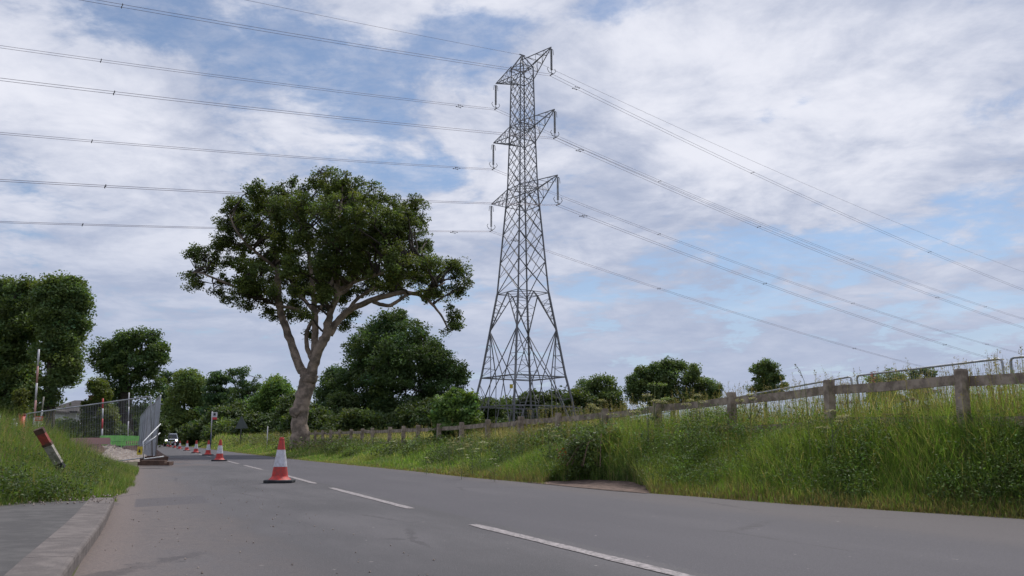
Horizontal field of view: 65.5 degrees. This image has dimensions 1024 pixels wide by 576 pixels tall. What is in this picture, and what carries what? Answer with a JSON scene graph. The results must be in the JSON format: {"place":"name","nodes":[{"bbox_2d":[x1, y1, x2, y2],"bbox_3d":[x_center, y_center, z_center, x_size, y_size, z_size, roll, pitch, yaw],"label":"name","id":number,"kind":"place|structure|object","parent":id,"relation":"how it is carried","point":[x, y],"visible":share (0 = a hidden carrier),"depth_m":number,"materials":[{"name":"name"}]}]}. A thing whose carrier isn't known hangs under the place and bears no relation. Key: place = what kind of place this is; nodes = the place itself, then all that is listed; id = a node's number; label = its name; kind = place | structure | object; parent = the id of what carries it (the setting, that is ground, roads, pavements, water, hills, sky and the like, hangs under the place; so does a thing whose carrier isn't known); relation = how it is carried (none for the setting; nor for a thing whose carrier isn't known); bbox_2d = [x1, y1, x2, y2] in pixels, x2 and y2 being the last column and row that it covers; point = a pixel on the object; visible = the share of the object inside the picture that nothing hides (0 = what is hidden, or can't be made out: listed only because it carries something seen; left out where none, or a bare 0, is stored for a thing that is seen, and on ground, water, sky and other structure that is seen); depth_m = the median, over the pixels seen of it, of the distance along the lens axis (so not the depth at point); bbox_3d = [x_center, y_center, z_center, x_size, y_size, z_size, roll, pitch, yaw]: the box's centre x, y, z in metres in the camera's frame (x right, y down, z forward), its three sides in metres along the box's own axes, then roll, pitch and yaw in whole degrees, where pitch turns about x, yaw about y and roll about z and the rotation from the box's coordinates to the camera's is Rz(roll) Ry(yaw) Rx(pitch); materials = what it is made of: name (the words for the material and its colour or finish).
{"place":"outdoors","nodes":[
{"label":"outdoors","id":0,"kind":"place"},
{"bbox_2d":[0,501,86,575],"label":"pavement","id":1,"kind":"structure","parent":0,"point":[26,529],"depth_m":5.76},
{"bbox_2d":[72,448,938,575],"bbox_3d":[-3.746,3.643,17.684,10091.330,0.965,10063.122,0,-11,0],"label":"ground","id":2,"kind":"structure","parent":0,"point":[134,463],"depth_m":23.49,"materials":[{"name":"green soil"}]},
{"bbox_2d":[10,388,33,422],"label":"conifer tree","id":3,"kind":"object","parent":2,"relation":"on","point":[19,398],"visible":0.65,"depth_m":68.93,"materials":[{"name":"green plant"}]},
{"bbox_2d":[0,273,44,422],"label":"poplar tree","id":4,"kind":"object","parent":2,"relation":"on","point":[18,368],"visible":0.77,"depth_m":78.97,"materials":[{"name":"green plant"}]},
{"bbox_2d":[33,349,39,427],"bbox_3d":[-26.690,6.287,44.617,0.378,5.725,0.100,0,-11,0],"label":"marker pole","id":5,"kind":"object","parent":2,"relation":"on","point":[36,384],"visible":0.62,"depth_m":44.77,"materials":[{"name":"red"}]},
{"bbox_2d":[28,405,69,426],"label":"house","id":6,"kind":"structure","parent":2,"relation":"on","point":[59,412],"depth_m":88.67,"materials":[{"name":"stone"}]},
{"bbox_2d":[4,498,113,575],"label":"kerb","id":7,"kind":"structure","parent":2,"relation":"on","point":[64,549],"depth_m":4.68,"materials":[{"name":"concrete"}]},
{"bbox_2d":[24,269,97,437],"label":"poplar tree","id":8,"kind":"object","parent":2,"relation":"on","point":[59,311],"visible":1,"depth_m":75.25,"materials":[{"name":"green plant"}]},
{"bbox_2d":[55,416,81,437],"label":"bush","id":9,"kind":"object","parent":2,"relation":"on","point":[72,421],"visible":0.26,"depth_m":81.84,"materials":[{"name":"green plant"}]},
{"bbox_2d":[57,395,95,424],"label":"house","id":10,"kind":"structure","parent":2,"relation":"on","point":[72,413],"depth_m":91.56,"materials":[{"name":"stone"}]},
{"bbox_2d":[25,396,152,460],"bbox_3d":[-13.460,4.701,25.147,4.579,2.021,0.700,-9,-12,8],"label":"fence panel","id":11,"kind":"object","parent":2,"relation":"on","point":[151,435],"visible":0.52,"depth_m":25.10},
{"bbox_2d":[79,445,106,453],"bbox_3d":[-15.824,6.081,29.375,3.726,0.546,4.952,0,-11,0],"label":"earth heap","id":12,"kind":"object","parent":2,"relation":"on","point":[100,447],"visible":0.16,"depth_m":29.18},
{"bbox_2d":[84,438,109,446],"bbox_3d":[-16.877,6.435,32.367,0.950,0.685,0.600,5,-12,-22],"label":"plastic barrier","id":13,"kind":"object","parent":2,"relation":"on","point":[97,440],"visible":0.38,"depth_m":32.38,"materials":[{"name":"pink"}]},
{"bbox_2d":[73,376,121,445],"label":"conifer tree","id":14,"kind":"object","parent":2,"relation":"on","point":[97,388],"visible":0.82,"depth_m":76.36,"materials":[{"name":"green plant"}]},
{"bbox_2d":[101,398,103,444],"bbox_3d":[-30.435,10.085,59.161,0.388,3.743,0.110,0,-11,0],"label":"marker pole","id":15,"kind":"object","parent":2,"relation":"on","point":[102,418],"visible":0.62,"depth_m":59.18,"materials":[{"name":"red"}]},
{"bbox_2d":[79,421,132,446],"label":"bush","id":16,"kind":"object","parent":2,"relation":"on","point":[122,430],"visible":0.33,"depth_m":77.84,"materials":[{"name":"green plant"}]},
{"bbox_2d":[101,435,125,445],"bbox_3d":[-18.727,7.283,37.296,1.150,0.745,0.600,1,-11,-6],"label":"plastic barrier","id":17,"kind":"object","parent":2,"relation":"on","point":[122,437],"visible":0.4,"depth_m":37.32,"materials":[{"name":"green plastic"}]},
{"bbox_2d":[111,436,136,444],"bbox_3d":[-19.166,7.662,39.259,1.150,0.745,0.600,2,-11,-11],"label":"plastic barrier","id":18,"kind":"object","parent":2,"relation":"on","point":[129,437],"visible":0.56,"depth_m":39.31,"materials":[{"name":"green plastic"}]},
{"bbox_2d":[99,444,149,461],"bbox_3d":[-14.977,6.173,30.091,3.127,0.638,7.199,4,-12,-21],"label":"rubble heap","id":19,"kind":"object","parent":2,"relation":"on","point":[120,453],"visible":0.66,"depth_m":28.59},
{"bbox_2d":[127,392,129,445],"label":"marker pole","id":20,"kind":"object","parent":2,"relation":"on","point":[128,412],"visible":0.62,"depth_m":65.24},
{"bbox_2d":[84,325,173,446],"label":"oak tree","id":21,"kind":"object","parent":2,"relation":"on","point":[118,363],"visible":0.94,"depth_m":87.24,"materials":[{"name":"green plant"}]},
{"bbox_2d":[121,445,168,457],"bbox_3d":[-15.502,6.641,32.287,2.805,0.548,4.994,3,-11,-14],"label":"earth heap","id":22,"kind":"object","parent":2,"relation":"on","point":[134,447],"visible":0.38,"depth_m":31.44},
{"bbox_2d":[134,410,172,446],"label":"bush","id":23,"kind":"object","parent":2,"relation":"on","point":[163,430],"visible":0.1,"depth_m":98.47,"materials":[{"name":"green plant"}]},
{"bbox_2d":[154,369,182,444],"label":"pine tree","id":24,"kind":"object","parent":2,"relation":"on","point":[167,375],"visible":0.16,"depth_m":163.25,"materials":[{"name":"green plant"}]},
{"bbox_2d":[160,367,208,444],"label":"birch tree","id":25,"kind":"object","parent":2,"relation":"on","point":[185,392],"visible":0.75,"depth_m":146.35,"materials":[{"name":"green plant"}]},
{"bbox_2d":[175,417,204,445],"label":"bush","id":26,"kind":"object","parent":2,"relation":"on","point":[189,431],"visible":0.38,"depth_m":115.92,"materials":[{"name":"green plant"}]},
{"bbox_2d":[193,370,233,416],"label":"pine tree","id":27,"kind":"object","parent":2,"relation":"on","point":[214,395],"visible":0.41,"depth_m":138.19,"materials":[{"name":"green plant"}]},
{"bbox_2d":[210,411,217,448],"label":"bus stop","id":28,"kind":"object","parent":2,"relation":"on","point":[213,415],"visible":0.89,"depth_m":71.06,"materials":[{"name":"white metal"}]},
{"bbox_2d":[200,414,235,441],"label":"bush","id":29,"kind":"object","parent":2,"relation":"on","point":[219,426],"visible":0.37,"depth_m":96.17,"materials":[{"name":"green plant"}]},
{"bbox_2d":[198,404,241,438],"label":"bush","id":30,"kind":"object","parent":2,"relation":"on","point":[226,411],"visible":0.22,"depth_m":112.56,"materials":[{"name":"green plant"}]},
{"bbox_2d":[8,450,434,575],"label":"stones","id":31,"kind":"object","parent":2,"relation":"on","point":[70,499],"visible":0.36,"depth_m":7.89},
{"bbox_2d":[224,398,250,418],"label":"bush","id":32,"kind":"object","parent":2,"relation":"on","point":[238,405],"visible":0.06,"depth_m":115.53,"materials":[{"name":"green plant"}]},
{"bbox_2d":[235,415,247,442],"bbox_3d":[-22.051,11.649,64.947,1.085,2.471,0.135,0,-11,0],"label":"warning sign","id":33,"kind":"object","parent":2,"relation":"on","point":[241,423],"visible":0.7,"depth_m":64.96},
{"bbox_2d":[221,365,262,405],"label":"birch tree","id":34,"kind":"object","parent":2,"relation":"on","point":[242,390],"visible":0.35,"depth_m":133.68,"materials":[{"name":"green plant"}]},
{"bbox_2d":[223,409,274,436],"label":"bush","id":35,"kind":"object","parent":2,"relation":"on","point":[257,423],"visible":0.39,"depth_m":92.15,"materials":[{"name":"green plant"}]},
{"bbox_2d":[243,373,296,416],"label":"maple tree","id":36,"kind":"object","parent":2,"relation":"on","point":[272,390],"visible":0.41,"depth_m":107.48,"materials":[{"name":"green plant"}]},
{"bbox_2d":[260,415,281,434],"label":"bush","id":37,"kind":"object","parent":2,"relation":"on","point":[273,425],"visible":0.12,"depth_m":87.03,"materials":[{"name":"green plant"}]},
{"bbox_2d":[270,392,294,420],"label":"bush","id":38,"kind":"object","parent":2,"relation":"on","point":[287,401],"visible":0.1,"depth_m":88.74,"materials":[{"name":"green plant"}]},
{"bbox_2d":[277,402,335,435],"bbox_3d":[-15.101,10.055,58.488,4.315,3.640,5.664,2,-11,-12],"label":"bush","id":39,"kind":"object","parent":2,"relation":"on","point":[317,421],"visible":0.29,"depth_m":58.00,"materials":[{"name":"green plant"}]},
{"bbox_2d":[176,165,474,449],"bbox_3d":[-10.117,1.089,44.334,15.271,15.903,11.098,-6,-12,28],"label":"oak tree","id":40,"kind":"object","parent":2,"relation":"on","point":[385,235],"visible":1,"depth_m":42.63,"materials":[{"name":"green plant"}]},
{"bbox_2d":[310,363,356,404],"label":"elm tree","id":41,"kind":"object","parent":2,"relation":"on","point":[320,393],"visible":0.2,"depth_m":82.71,"materials":[{"name":"green plant"}]},
{"bbox_2d":[320,406,348,431],"bbox_3d":[-15.727,11.394,65.216,5.366,3.456,6.655,0,-11,0],"label":"bush","id":42,"kind":"object","parent":2,"relation":"on","point":[337,422],"visible":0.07,"depth_m":64.72,"materials":[{"name":"green plant"}]},
{"bbox_2d":[320,390,361,415],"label":"bush","id":43,"kind":"object","parent":2,"relation":"on","point":[337,403],"visible":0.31,"depth_m":72.23,"materials":[{"name":"green plant"}]},
{"bbox_2d":[338,406,383,435],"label":"bush","id":44,"kind":"object","parent":2,"relation":"on","point":[357,419],"visible":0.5,"depth_m":66.53,"materials":[{"name":"green plant"}]},
{"bbox_2d":[366,408,400,433],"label":"bush","id":45,"kind":"object","parent":2,"relation":"on","point":[383,417],"visible":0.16,"depth_m":68.94,"materials":[{"name":"green plant"}]},
{"bbox_2d":[322,307,473,414],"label":"oak tree","id":46,"kind":"object","parent":2,"relation":"on","point":[388,355],"visible":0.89,"depth_m":76.03,"materials":[{"name":"green plant"}]},
{"bbox_2d":[382,397,418,434],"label":"bush","id":47,"kind":"object","parent":2,"relation":"on","point":[404,412],"visible":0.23,"depth_m":67.68,"materials":[{"name":"green plant"}]},
{"bbox_2d":[404,395,437,434],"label":"bush","id":48,"kind":"object","parent":2,"relation":"on","point":[421,411],"visible":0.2,"depth_m":65.04,"materials":[{"name":"green plant"}]},
{"bbox_2d":[443,439,456,467],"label":"cow parsley","id":49,"kind":"object","parent":2,"relation":"on","point":[449,453],"visible":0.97,"depth_m":17.61,"materials":[{"name":"green plant"}]},
{"bbox_2d":[427,387,483,445],"bbox_3d":[-1.742,4.096,24.227,1.641,2.262,1.421,-4,-12,20],"label":"ash sapling","id":50,"kind":"object","parent":2,"relation":"on","point":[458,405],"visible":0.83,"depth_m":24.06,"materials":[{"name":"green plant"}]},
{"bbox_2d":[465,441,478,474],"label":"cow parsley","id":51,"kind":"object","parent":2,"relation":"on","point":[466,444],"visible":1,"depth_m":15.63,"materials":[{"name":"green plant"}]},
{"bbox_2d":[474,411,484,433],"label":"bush","id":52,"kind":"object","parent":2,"relation":"on","point":[482,420],"visible":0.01,"depth_m":73.41,"materials":[{"name":"green plant"}]},
{"bbox_2d":[474,441,488,465],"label":"cow parsley","id":53,"kind":"object","parent":2,"relation":"on","point":[482,442],"visible":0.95,"depth_m":16.08,"materials":[{"name":"green plant"}]},
{"bbox_2d":[477,395,511,431],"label":"bush","id":54,"kind":"object","parent":2,"relation":"on","point":[502,418],"visible":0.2,"depth_m":117.78,"materials":[{"name":"green plant"}]},
{"bbox_2d":[0,355,1023,518],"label":"grass","id":55,"kind":"structure","parent":2,"relation":"on","point":[898,491],"depth_m":9.77,"materials":[{"name":"plant"}]},
{"bbox_2d":[0,385,1023,507],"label":"weeds","id":56,"kind":"object","parent":2,"relation":"on","point":[445,450],"visible":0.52,"depth_m":10.71,"materials":[{"name":"green plant"}]},
{"bbox_2d":[33,426,65,469],"bbox_3d":[-6.002,2.086,10.341,0.126,0.566,0.439,-7,-13,31],"label":"marker post","id":57,"kind":"object","parent":56,"relation":"on","point":[46,442],"visible":0.97,"depth_m":10.31,"materials":[{"name":"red plastic"}]},
{"bbox_2d":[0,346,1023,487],"bbox_3d":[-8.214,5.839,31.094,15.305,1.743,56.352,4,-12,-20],"label":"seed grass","id":58,"kind":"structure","parent":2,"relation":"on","point":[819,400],"depth_m":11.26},
{"bbox_2d":[496,395,530,430],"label":"bush","id":59,"kind":"object","parent":2,"relation":"on","point":[503,401],"visible":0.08,"depth_m":127.02,"materials":[{"name":"green plant"}]},
{"bbox_2d":[476,47,582,430],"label":"electricity pylon","id":60,"kind":"object","parent":2,"relation":"on","point":[531,377],"visible":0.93,"depth_m":90.33,"materials":[{"name":"metal"}]},
{"bbox_2d":[0,78,998,318],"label":"overhead power line","id":61,"kind":"object","parent":60,"relation":"hanging from","point":[446,129],"visible":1,"depth_m":78.56,"materials":[{"name":"grey"}]},
{"bbox_2d":[0,221,1003,385],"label":"overhead power line","id":62,"kind":"object","parent":60,"relation":"hanging from","point":[450,232],"visible":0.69,"depth_m":98.16,"materials":[{"name":"grey"}]},
{"bbox_2d":[0,45,1020,318],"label":"overhead power line","id":63,"kind":"object","parent":60,"relation":"hanging from","point":[434,103],"visible":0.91,"depth_m":93.10,"materials":[{"name":"grey"}]},
{"bbox_2d":[0,132,1023,354],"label":"overhead power line","id":64,"kind":"object","parent":60,"relation":"hanging from","point":[444,167],"visible":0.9,"depth_m":91.33,"materials":[{"name":"grey"}]},
{"bbox_2d":[0,179,1023,368],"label":"overhead power line","id":65,"kind":"object","parent":60,"relation":"hanging from","point":[105,185],"visible":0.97,"depth_m":82.46,"materials":[{"name":"grey"}]},
{"bbox_2d":[82,0,1020,289],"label":"overhead power line","id":66,"kind":"object","parent":60,"relation":"hanging from","point":[514,72],"visible":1,"depth_m":85.07,"materials":[{"name":"grey"}]},
{"bbox_2d":[247,0,1019,270],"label":"earth wire","id":67,"kind":"object","parent":60,"relation":"attached to","point":[597,90],"visible":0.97,"depth_m":99.74,"materials":[{"name":"grey"}]},
{"bbox_2d":[515,388,551,428],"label":"bush","id":68,"kind":"object","parent":2,"relation":"on","point":[536,393],"visible":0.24,"depth_m":127.45,"materials":[{"name":"green plant"}]},
{"bbox_2d":[527,385,567,427],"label":"bush","id":69,"kind":"object","parent":2,"relation":"on","point":[547,398],"visible":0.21,"depth_m":126.95,"materials":[{"name":"green plant"}]},
{"bbox_2d":[537,423,560,462],"bbox_3d":[0.655,2.899,14.189,0.415,0.967,0.411,-4,-12,18],"label":"cow parsley","id":70,"kind":"object","parent":2,"relation":"on","point":[553,431],"visible":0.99,"depth_m":14.20,"materials":[{"name":"green plant"}]},
{"bbox_2d":[553,385,600,425],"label":"bush","id":71,"kind":"object","parent":2,"relation":"on","point":[581,397],"visible":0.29,"depth_m":123.42,"materials":[{"name":"green plant"}]},
{"bbox_2d":[529,479,649,492],"bbox_3d":[1.258,3.036,12.377,0.853,0.073,3.639,5,-12,-26],"label":"soil patch","id":72,"kind":"object","parent":2,"relation":"on","point":[626,486],"visible":0.83,"depth_m":12.13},
{"bbox_2d":[550,416,635,479],"bbox_3d":[1.543,2.777,13.565,1.902,1.193,1.842,0,-11,0],"label":"bramble bush","id":73,"kind":"object","parent":2,"relation":"on","point":[580,446],"visible":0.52,"depth_m":13.31,"materials":[{"name":"green plant"}]},
{"bbox_2d":[573,371,629,419],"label":"oak tree","id":74,"kind":"object","parent":2,"relation":"on","point":[605,386],"visible":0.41,"depth_m":127.86,"materials":[{"name":"green plant"}]},
{"bbox_2d":[588,399,614,429],"bbox_3d":[1.607,2.601,14.272,0.519,1.221,0.525,2,-11,-9],"label":"cow parsley","id":75,"kind":"object","parent":2,"relation":"on","point":[594,405],"visible":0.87,"depth_m":14.30,"materials":[{"name":"green plant"}]},
{"bbox_2d":[629,393,666,454],"bbox_3d":[2.174,2.303,12.602,0.541,1.272,0.547,9,-14,-39],"label":"cow parsley","id":76,"kind":"object","parent":2,"relation":"on","point":[655,400],"visible":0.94,"depth_m":12.66,"materials":[{"name":"green plant"}]},
{"bbox_2d":[637,382,674,432],"bbox_3d":[2.485,2.297,13.589,0.553,1.397,0.583,10,-15,-42],"label":"cow parsley","id":77,"kind":"object","parent":2,"relation":"on","point":[663,399],"visible":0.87,"depth_m":13.61,"materials":[{"name":"green plant"}]},
{"bbox_2d":[307,369,1023,445],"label":"timber fence","id":78,"kind":"object","parent":2,"relation":"on","point":[959,379],"visible":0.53,"depth_m":10.97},
{"bbox_2d":[621,355,725,414],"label":"oak tree","id":79,"kind":"object","parent":2,"relation":"on","point":[667,371],"visible":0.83,"depth_m":123.23,"materials":[{"name":"green plant"}]},
{"bbox_2d":[681,393,711,444],"bbox_3d":[2.883,2.182,12.236,0.480,1.118,0.475,5,-12,-24],"label":"cow parsley","id":80,"kind":"object","parent":2,"relation":"on","point":[690,401],"visible":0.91,"depth_m":12.29,"materials":[{"name":"green plant"}]},
{"bbox_2d":[735,393,766,436],"bbox_3d":[3.421,2.025,11.400,0.450,1.046,0.445,-1,-11,6],"label":"cow parsley","id":81,"kind":"object","parent":2,"relation":"on","point":[759,403],"visible":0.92,"depth_m":11.41,"materials":[{"name":"green plant"}]},
{"bbox_2d":[742,357,789,413],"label":"oak tree","id":82,"kind":"object","parent":2,"relation":"on","point":[767,371],"visible":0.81,"depth_m":118.91,"materials":[{"name":"green plant"}]},
{"bbox_2d":[794,364,810,459],"bbox_3d":[3.537,1.659,9.661,0.127,1.481,0.036,0,-11,0],"label":"grass stalk","id":83,"kind":"object","parent":2,"relation":"on","point":[807,409],"depth_m":9.70,"materials":[{"name":"green"}]},
{"bbox_2d":[753,376,854,416],"bbox_3d":[6.906,3.299,18.819,0.700,2.021,3.621,4,-15,-20],"label":"fence panel","id":84,"kind":"object","parent":2,"relation":"on","point":[842,378],"visible":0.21,"depth_m":18.91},
{"bbox_2d":[816,409,849,473],"bbox_3d":[3.767,1.878,9.297,0.391,0.920,0.395,-4,-12,21],"label":"cow parsley","id":85,"kind":"object","parent":2,"relation":"on","point":[839,421],"visible":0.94,"depth_m":9.33,"materials":[{"name":"green plant"}]},
{"bbox_2d":[837,383,864,411],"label":"cow parsley","id":86,"kind":"object","parent":2,"relation":"on","point":[847,398],"visible":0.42,"depth_m":10.60,"materials":[{"name":"green plant"}]},
{"bbox_2d":[863,367,907,410],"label":"bush","id":87,"kind":"object","parent":2,"relation":"on","point":[884,375],"visible":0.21,"depth_m":89.04,"materials":[{"name":"green plant"}]},
{"bbox_2d":[890,397,919,427],"bbox_3d":[4.636,1.722,9.426,0.401,0.840,0.354,-8,-14,36],"label":"cow parsley","id":88,"kind":"object","parent":2,"relation":"on","point":[902,407],"visible":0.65,"depth_m":9.42,"materials":[{"name":"green plant"}]},
{"bbox_2d":[905,367,937,397],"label":"bush","id":89,"kind":"object","parent":2,"relation":"on","point":[924,371],"visible":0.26,"depth_m":91.33,"materials":[{"name":"green plant"}]},
{"bbox_2d":[856,358,1007,409],"bbox_3d":[8.176,2.547,15.564,0.700,2.021,3.621,4,-12,-20],"label":"fence panel","id":90,"kind":"object","parent":2,"relation":"on","point":[954,364],"visible":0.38,"depth_m":15.55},
{"bbox_2d":[915,389,948,412],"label":"cow parsley","id":91,"kind":"object","parent":2,"relation":"on","point":[927,398],"visible":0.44,"depth_m":9.73,"materials":[{"name":"green plant"}]},
{"bbox_2d":[1010,356,1023,399],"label":"fence panel","id":92,"kind":"object","parent":2,"relation":"on","point":[1012,358],"visible":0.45,"depth_m":14.03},
{"bbox_2d":[0,0,1023,421],"label":"sky","id":93,"kind":"structure","parent":0,"point":[908,113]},
{"bbox_2d":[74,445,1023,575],"bbox_3d":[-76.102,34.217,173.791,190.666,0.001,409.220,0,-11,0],"label":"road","id":94,"kind":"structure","parent":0,"point":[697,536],"depth_m":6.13,"materials":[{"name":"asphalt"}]},
{"bbox_2d":[139,412,143,445],"bbox_3d":[-17.972,7.087,38.587,0.700,2.021,3.621,5,-12,-26],"label":"fence panel","id":95,"kind":"object","parent":94,"relation":"on","point":[141,424],"visible":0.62,"depth_m":39.35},
{"bbox_2d":[143,407,147,449],"bbox_3d":[-14.883,5.875,32.308,0.700,2.021,3.621,5,-12,-25],"label":"fence panel","id":96,"kind":"object","parent":94,"relation":"on","point":[145,422],"visible":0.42,"depth_m":32.93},
{"bbox_2d":[140,403,154,459],"bbox_3d":[-13.275,5.274,29.193,0.700,2.021,3.621,6,-12,-27],"label":"fence panel","id":97,"kind":"object","parent":94,"relation":"on","point":[148,432],"visible":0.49,"depth_m":29.48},
{"bbox_2d":[137,423,173,465],"bbox_3d":[-10.139,4.446,22.766,0.940,1.213,4.537,5,-12,-24],"label":"fence brace","id":98,"kind":"object","parent":94,"relation":"on","point":[144,462],"visible":0.95,"depth_m":22.45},
{"bbox_2d":[144,395,167,460],"bbox_3d":[-11.675,4.595,26.096,0.700,2.021,3.621,5,-12,-25],"label":"fence panel","id":99,"kind":"object","parent":94,"relation":"on","point":[157,414],"visible":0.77,"depth_m":25.34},
{"bbox_2d":[163,434,179,446],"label":"car","id":100,"kind":"object","parent":94,"relation":"on","point":[174,437],"visible":0.66,"depth_m":111.21,"materials":[{"name":"silver metal"}]},
{"bbox_2d":[191,440,200,452],"bbox_3d":[-19.101,9.598,48.163,0.470,0.752,0.470,10,-15,-43],"label":"traffic cone","id":101,"kind":"object","parent":94,"relation":"on","point":[196,448],"visible":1,"depth_m":48.05,"materials":[{"name":"plastic"}]},
{"bbox_2d":[202,440,213,454],"bbox_3d":[-15.308,8.052,40.147,0.470,0.752,0.470,-4,-12,20],"label":"traffic cone","id":102,"kind":"object","parent":94,"relation":"on","point":[208,451],"visible":1,"depth_m":40.06,"materials":[{"name":"plastic"}]},
{"bbox_2d":[211,439,226,460],"bbox_3d":[-10.416,5.786,28.399,0.470,0.752,0.470,-4,-12,20],"label":"traffic cone","id":103,"kind":"object","parent":94,"relation":"on","point":[219,455],"visible":0.98,"depth_m":28.30,"materials":[{"name":"plastic"}]},
{"bbox_2d":[263,437,295,482],"bbox_3d":[-3.921,2.912,13.500,0.470,0.752,0.470,1,-11,-3],"label":"traffic cone","id":104,"kind":"object","parent":94,"relation":"on","point":[280,473],"visible":1,"depth_m":13.39,"materials":[{"name":"plastic"}]},
{"bbox_2d":[330,488,411,507],"bbox_3d":[-1.872,2.627,10.050,0.121,0.001,4.100,5,-12,-24],"label":"road marking","id":105,"kind":"object","parent":94,"relation":"on","point":[376,499],"visible":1,"depth_m":9.63,"materials":[{"name":"paint"}]},
{"bbox_2d":[469,524,693,575],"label":"road marking","id":106,"kind":"object","parent":94,"relation":"on","point":[632,563],"visible":1,"depth_m":4.90,"materials":[{"name":"paint"}]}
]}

